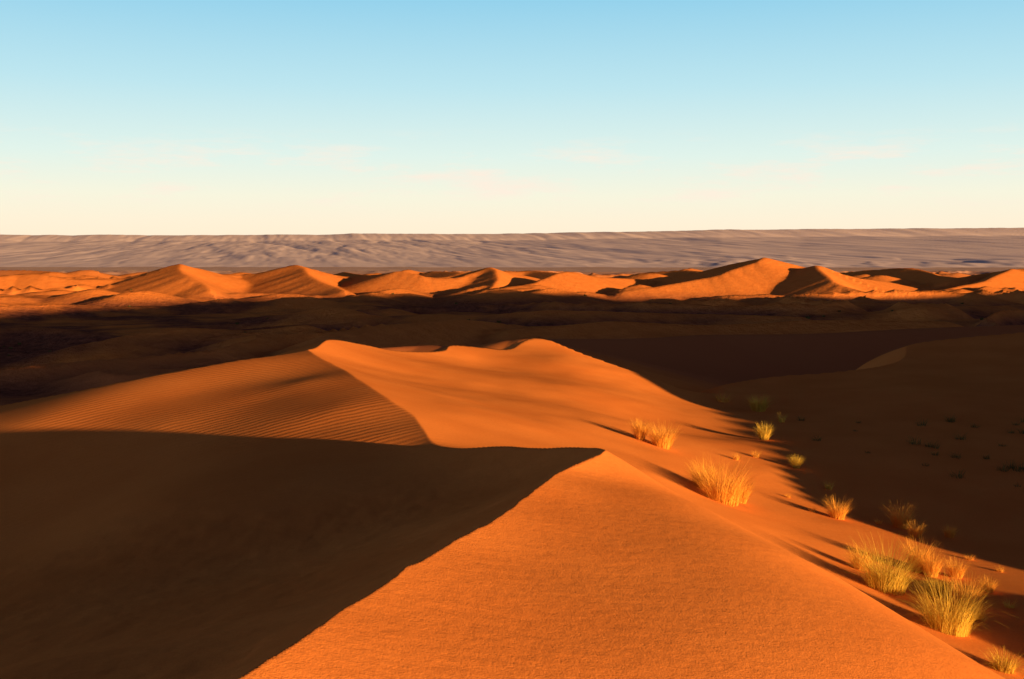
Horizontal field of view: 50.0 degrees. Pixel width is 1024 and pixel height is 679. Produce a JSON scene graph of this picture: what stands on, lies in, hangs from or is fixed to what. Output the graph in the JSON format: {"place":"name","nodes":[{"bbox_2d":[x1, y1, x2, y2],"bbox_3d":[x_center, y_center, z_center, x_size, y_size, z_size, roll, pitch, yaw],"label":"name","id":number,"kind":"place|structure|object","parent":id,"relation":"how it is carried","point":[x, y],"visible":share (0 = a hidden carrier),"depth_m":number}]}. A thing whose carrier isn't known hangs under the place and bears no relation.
{"place":"outdoors","nodes":[
{"label":"outdoors","id":0,"kind":"place"},
{"bbox_2d":[0,258,1023,678],"bbox_3d":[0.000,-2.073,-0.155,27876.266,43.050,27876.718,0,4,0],"label":"sand dunes","id":1,"kind":"structure","parent":0,"point":[376,474],"depth_m":21.60},
{"bbox_2d":[2,289,1023,487],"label":"desert scrub","id":2,"kind":"object","parent":1,"relation":"on","point":[952,420],"visible":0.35,"depth_m":32.47},
{"bbox_2d":[630,418,651,440],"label":"grass tuft","id":3,"kind":"object","parent":1,"relation":"on","point":[639,433],"visible":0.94,"depth_m":26.82},
{"bbox_2d":[643,418,681,448],"bbox_3d":[3.668,2.288,26.619,1.387,0.726,1.314,0,4,0],"label":"grass tuft","id":4,"kind":"object","parent":1,"relation":"on","point":[660,440],"visible":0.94,"depth_m":26.54},
{"bbox_2d":[676,458,726,491],"bbox_3d":[3.869,2.735,22.265,1.186,0.693,1.184,0,4,0],"label":"grass tuft","id":5,"kind":"object","parent":1,"relation":"on","point":[698,481],"visible":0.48,"depth_m":22.27},
{"bbox_2d":[711,392,729,402],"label":"grass tuft","id":6,"kind":"object","parent":1,"relation":"on","point":[722,398],"visible":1,"depth_m":43.45},
{"bbox_2d":[679,454,768,505],"bbox_3d":[4.101,2.711,21.340,1.939,0.995,1.952,0,4,0],"label":"grass tuft","id":7,"kind":"object","parent":1,"relation":"on","point":[723,495],"visible":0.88,"depth_m":21.28},
{"bbox_2d":[721,475,754,503],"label":"grass tuft","id":8,"kind":"object","parent":1,"relation":"on","point":[743,500],"visible":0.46,"depth_m":21.95},
{"bbox_2d":[752,450,760,457],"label":"grass tuft","id":9,"kind":"object","parent":1,"relation":"on","point":[756,455],"visible":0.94,"depth_m":28.30},
{"bbox_2d":[743,395,772,411],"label":"grass tuft","id":10,"kind":"object","parent":1,"relation":"on","point":[757,407],"visible":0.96,"depth_m":41.27},
{"bbox_2d":[754,421,774,439],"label":"grass tuft","id":11,"kind":"object","parent":1,"relation":"on","point":[762,434],"visible":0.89,"depth_m":32.10},
{"bbox_2d":[777,413,786,422],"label":"grass tuft","id":12,"kind":"object","parent":1,"relation":"on","point":[782,421],"visible":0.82,"depth_m":37.03},
{"bbox_2d":[787,455,804,468],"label":"grass tuft","id":13,"kind":"object","parent":1,"relation":"on","point":[795,464],"visible":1,"depth_m":27.54},
{"bbox_2d":[822,481,834,489],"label":"grass tuft","id":14,"kind":"object","parent":1,"relation":"on","point":[829,486],"visible":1,"depth_m":25.66},
{"bbox_2d":[815,495,853,519],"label":"grass tuft","id":15,"kind":"object","parent":1,"relation":"on","point":[835,513],"visible":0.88,"depth_m":22.40},
{"bbox_2d":[841,545,876,571],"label":"grass tuft","id":16,"kind":"object","parent":1,"relation":"on","point":[852,557],"visible":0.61,"depth_m":17.96},
{"bbox_2d":[834,531,940,595],"bbox_3d":[5.718,3.431,16.738,1.606,0.912,1.685,-3,5,-39],"label":"grass tuft","id":17,"kind":"object","parent":1,"relation":"on","point":[884,582],"visible":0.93,"depth_m":16.77},
{"bbox_2d":[879,501,919,528],"bbox_3d":[8.048,3.631,22.697,0.902,0.621,1.028,0,4,0],"label":"grass tuft","id":18,"kind":"object","parent":1,"relation":"on","point":[899,521],"visible":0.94,"depth_m":22.64},
{"bbox_2d":[904,519,927,537],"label":"grass tuft","id":19,"kind":"object","parent":1,"relation":"on","point":[915,532],"visible":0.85,"depth_m":21.77},
{"bbox_2d":[897,535,941,572],"bbox_3d":[6.918,3.647,18.681,0.989,0.650,0.907,3,5,33],"label":"grass tuft","id":20,"kind":"object","parent":1,"relation":"on","point":[927,554],"visible":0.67,"depth_m":18.62},
{"bbox_2d":[911,548,947,577],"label":"grass tuft","id":21,"kind":"object","parent":1,"relation":"on","point":[930,566],"visible":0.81,"depth_m":18.33},
{"bbox_2d":[916,572,955,597],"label":"grass tuft","id":22,"kind":"object","parent":1,"relation":"on","point":[935,589],"visible":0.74,"depth_m":16.90},
{"bbox_2d":[890,568,1001,640],"bbox_3d":[5.948,3.596,15.030,1.748,0.863,1.792,0,4,0],"label":"grass tuft","id":23,"kind":"object","parent":1,"relation":"on","point":[946,622],"visible":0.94,"depth_m":15.00},
{"bbox_2d":[942,523,958,537],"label":"grass tuft","id":24,"kind":"object","parent":1,"relation":"on","point":[950,533],"visible":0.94,"depth_m":22.23},
{"bbox_2d":[940,558,971,578],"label":"grass tuft","id":25,"kind":"object","parent":1,"relation":"on","point":[956,571],"visible":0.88,"depth_m":18.42},
{"bbox_2d":[943,572,995,609],"bbox_3d":[6.755,3.725,16.299,0.846,0.603,0.956,3,5,33],"label":"grass tuft","id":26,"kind":"object","parent":1,"relation":"on","point":[965,591],"visible":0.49,"depth_m":16.27},
{"bbox_2d":[966,606,992,622],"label":"grass tuft","id":27,"kind":"object","parent":1,"relation":"on","point":[981,617],"visible":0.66,"depth_m":15.68},
{"bbox_2d":[974,574,1001,592],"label":"grass tuft","id":28,"kind":"object","parent":1,"relation":"on","point":[991,589],"visible":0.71,"depth_m":17.48},
{"bbox_2d":[981,645,1023,674],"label":"grass tuft","id":29,"kind":"object","parent":1,"relation":"on","point":[1008,668],"visible":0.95,"depth_m":13.65},
{"bbox_2d":[1002,595,1018,608],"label":"grass tuft","id":30,"kind":"object","parent":1,"relation":"on","point":[1008,605],"visible":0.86,"depth_m":16.48},
{"bbox_2d":[0,228,1023,267],"bbox_3d":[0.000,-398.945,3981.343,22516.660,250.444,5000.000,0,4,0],"label":"mountains","id":31,"kind":"structure","parent":0,"point":[933,247],"depth_m":2998.09},
{"bbox_2d":[0,0,1023,235],"label":"sky","id":32,"kind":"structure","parent":0,"point":[118,117]}
]}

